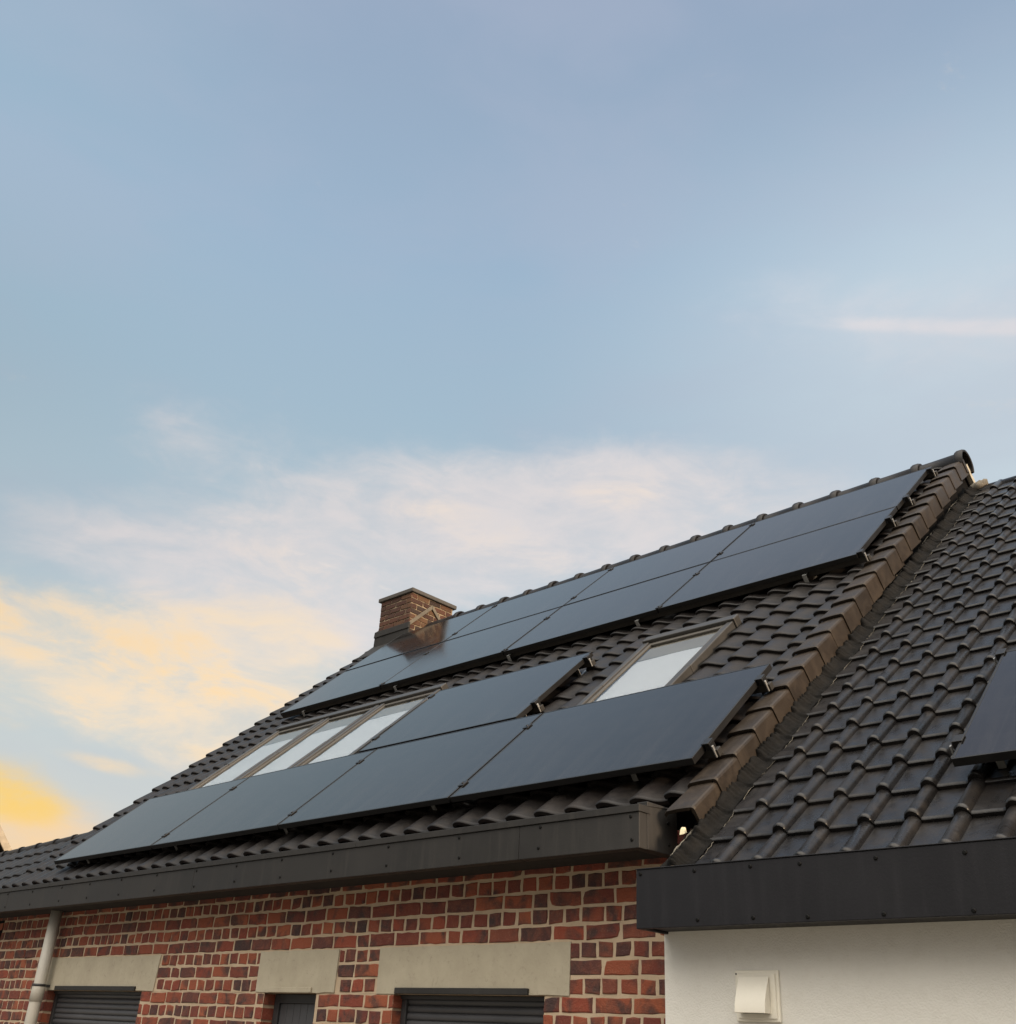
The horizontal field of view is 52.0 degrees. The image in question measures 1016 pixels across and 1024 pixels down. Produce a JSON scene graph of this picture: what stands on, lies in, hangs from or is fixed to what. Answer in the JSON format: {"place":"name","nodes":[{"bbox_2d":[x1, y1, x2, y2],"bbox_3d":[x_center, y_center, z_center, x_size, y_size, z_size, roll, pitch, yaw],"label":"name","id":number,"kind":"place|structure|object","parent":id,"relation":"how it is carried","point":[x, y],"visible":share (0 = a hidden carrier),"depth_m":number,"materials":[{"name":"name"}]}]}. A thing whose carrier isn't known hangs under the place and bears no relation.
{"place":"outdoors","nodes":[
{"label":"outdoors","id":0,"kind":"place"},
{"bbox_2d":[0,825,11,852],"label":"distant house","id":1,"kind":"structure","parent":0,"point":[4,844],"depth_m":22.49,"materials":[{"name":"concrete"}]},
{"bbox_2d":[0,0,1015,849],"label":"sky","id":2,"kind":"structure","parent":0,"point":[313,313],"materials":[{"name":"blue"}]},
{"label":"ground","id":3,"kind":"structure","parent":0,"visible":0},
{"bbox_2d":[0,449,974,1023],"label":"brick house","id":4,"kind":"structure","parent":3,"relation":"on","point":[510,909],"depth_m":6.62,"materials":[{"name":"brick"}]},
{"bbox_2d":[24,910,62,1023],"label":"drainpipe","id":5,"kind":"object","parent":4,"relation":"attached to","point":[39,985],"visible":1,"depth_m":8.53,"materials":[{"name":"grey plastic"}]},
{"bbox_2d":[268,987,315,1023],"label":"window","id":6,"kind":"structure","parent":4,"relation":"in","point":[288,1008],"depth_m":6.49,"materials":[{"name":"grey plastic"}]},
{"bbox_2d":[86,738,722,863],"bbox_3d":[-1.475,2.204,7.398,7.035,0.155,0.181,-21,-36,39],"label":"mounting rail","id":7,"kind":"object","parent":4,"relation":"attached to","point":[712,750],"visible":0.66,"depth_m":5.20,"materials":[{"name":"black metal"}]},
{"bbox_2d":[54,777,248,864],"bbox_3d":[-3.201,2.774,9.338,1.724,0.036,1.080,-21,5,39],"label":"solar panel","id":8,"kind":"object","parent":7,"relation":"attached to","point":[146,825],"visible":0.91,"depth_m":9.25,"materials":[{"name":"black glass"}]},
{"bbox_2d":[151,749,375,848],"bbox_3d":[-1.941,2.280,8.244,1.724,0.036,1.080,-21,5,39],"label":"solar panel","id":9,"kind":"object","parent":7,"relation":"attached to","point":[269,801],"visible":0.89,"depth_m":8.15,"materials":[{"name":"black glass"}]},
{"bbox_2d":[278,713,542,828],"bbox_3d":[-0.681,1.786,7.149,1.724,0.036,1.080,-21,5,39],"label":"solar panel","id":10,"kind":"object","parent":7,"relation":"attached to","point":[434,770],"visible":0.89,"depth_m":7.04,"materials":[{"name":"black glass"}]},
{"bbox_2d":[450,663,771,802],"bbox_3d":[0.580,1.294,6.057,1.724,0.037,1.080,-21,5,39],"label":"solar panel","id":11,"kind":"object","parent":7,"relation":"attached to","point":[669,726],"visible":1,"depth_m":5.92,"materials":[{"name":"black glass"}]},
{"bbox_2d":[371,698,544,741],"bbox_3d":[-0.402,1.663,7.954,1.833,0.155,0.181,-21,-36,39],"label":"mounting rail","id":12,"kind":"object","parent":4,"relation":"attached to","point":[537,706],"visible":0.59,"depth_m":7.38,"materials":[{"name":"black metal"}]},
{"bbox_2d":[359,652,592,752],"bbox_3d":[-0.266,1.511,8.185,1.724,0.037,1.080,-21,5,39],"label":"solar panel","id":13,"kind":"object","parent":12,"relation":"attached to","point":[502,698],"visible":0.81,"depth_m":8.09,"materials":[{"name":"black glass"}]},
{"bbox_2d":[229,674,773,789],"bbox_3d":[-1.075,1.974,7.963,7.035,0.155,0.181,-21,-36,39],"label":"mounting rail","id":14,"kind":"object","parent":4,"relation":"attached to","point":[765,685],"visible":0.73,"depth_m":5.75,"materials":[{"name":"black metal"}]},
{"bbox_2d":[427,654,595,699],"bbox_3d":[0.009,1.426,8.535,1.833,0.155,0.181,-21,-36,39],"label":"mounting rail","id":15,"kind":"object","parent":4,"relation":"attached to","point":[589,661],"visible":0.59,"depth_m":7.97,"materials":[{"name":"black metal"}]},
{"bbox_2d":[282,549,871,718],"bbox_3d":[0.029,1.333,9.575,7.030,0.155,0.181,-21,-36,39],"label":"mounting rail","id":16,"kind":"object","parent":4,"relation":"attached to","point":[863,557],"visible":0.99,"depth_m":8.72,"materials":[{"name":"black metal"}]},
{"bbox_2d":[280,643,440,715],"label":"solar panel","id":17,"kind":"object","parent":16,"relation":"attached to","point":[359,681],"visible":0.84,"depth_m":11.52,"materials":[{"name":"black glass"}]},
{"bbox_2d":[380,607,560,688],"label":"solar panel","id":18,"kind":"object","parent":16,"relation":"attached to","point":[480,646],"visible":0.92,"depth_m":10.41,"materials":[{"name":"black glass"}]},
{"bbox_2d":[503,563,708,654],"bbox_3d":[0.881,0.881,9.417,1.724,0.038,1.080,-21,5,39],"label":"solar panel","id":19,"kind":"object","parent":16,"relation":"attached to","point":[631,603],"visible":0.91,"depth_m":9.31,"materials":[{"name":"black glass"}]},
{"bbox_2d":[658,507,897,612],"bbox_3d":[2.141,0.387,8.323,1.724,0.038,1.080,-21,5,39],"label":"solar panel","id":20,"kind":"object","parent":16,"relation":"attached to","point":[839,543],"visible":1,"depth_m":8.20,"materials":[{"name":"black glass"}]},
{"bbox_2d":[423,515,898,654],"bbox_3d":[0.437,1.098,10.152,7.030,0.155,0.181,-21,-36,39],"label":"mounting rail","id":21,"kind":"object","parent":4,"relation":"attached to","point":[892,522],"visible":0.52,"depth_m":7.95,"materials":[{"name":"black metal"}]},
{"bbox_2d":[452,494,915,634],"bbox_3d":[0.725,0.932,10.558,7.030,0.155,0.181,-21,-36,39],"label":"mounting rail","id":22,"kind":"object","parent":4,"relation":"attached to","point":[909,501],"visible":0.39,"depth_m":8.35,"materials":[{"name":"black metal"}]},
{"bbox_2d":[346,604,496,670],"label":"solar panel","id":23,"kind":"object","parent":22,"relation":"attached to","point":[425,637],"visible":0.68,"depth_m":12.40,"materials":[{"name":"black glass"}]},
{"bbox_2d":[445,567,613,640],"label":"solar panel","id":24,"kind":"object","parent":22,"relation":"attached to","point":[544,600],"visible":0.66,"depth_m":11.31,"materials":[{"name":"black glass"}]},
{"bbox_2d":[564,523,751,605],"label":"solar panel","id":25,"kind":"object","parent":22,"relation":"attached to","point":[678,558],"visible":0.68,"depth_m":10.21,"materials":[{"name":"black glass"}]},
{"bbox_2d":[713,468,927,560],"bbox_3d":[2.746,0.041,9.176,1.724,0.036,1.080,-21,5,39],"label":"solar panel","id":26,"kind":"object","parent":22,"relation":"attached to","point":[874,498],"visible":0.77,"depth_m":9.10,"materials":[{"name":"black glass"}]},
{"bbox_2d":[492,466,937,606],"bbox_3d":[1.161,0.680,11.174,7.030,0.155,0.181,-21,-36,39],"label":"mounting rail","id":27,"kind":"object","parent":4,"relation":"attached to","point":[932,473],"visible":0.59,"depth_m":8.96,"materials":[{"name":"black metal"}]},
{"bbox_2d":[635,476,1015,1023],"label":"house extension","id":28,"kind":"object","parent":3,"relation":"on","point":[844,851],"visible":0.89,"depth_m":4.29,"materials":[{"name":"tile"}]},
{"bbox_2d":[735,970,781,1022],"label":"vent hood","id":29,"kind":"object","parent":28,"relation":"attached to","point":[757,998],"visible":1,"depth_m":4.12,"materials":[{"name":"beige plastic"}]},
{"bbox_2d":[949,734,1009,768],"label":"mounting rail","id":30,"kind":"object","parent":28,"relation":"attached to","point":[956,740],"visible":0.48,"depth_m":4.24,"materials":[{"name":"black metal"}]},
{"bbox_2d":[951,649,1015,766],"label":"solar panel","id":31,"kind":"object","parent":30,"relation":"attached to","point":[990,732],"visible":1,"depth_m":4.27,"materials":[{"name":"black glass"}]},
{"bbox_2d":[993,648,1006,665],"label":"mounting rail","id":32,"kind":"object","parent":28,"relation":"attached to","point":[999,653],"visible":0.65,"depth_m":4.95,"materials":[{"name":"black metal"}]}
]}

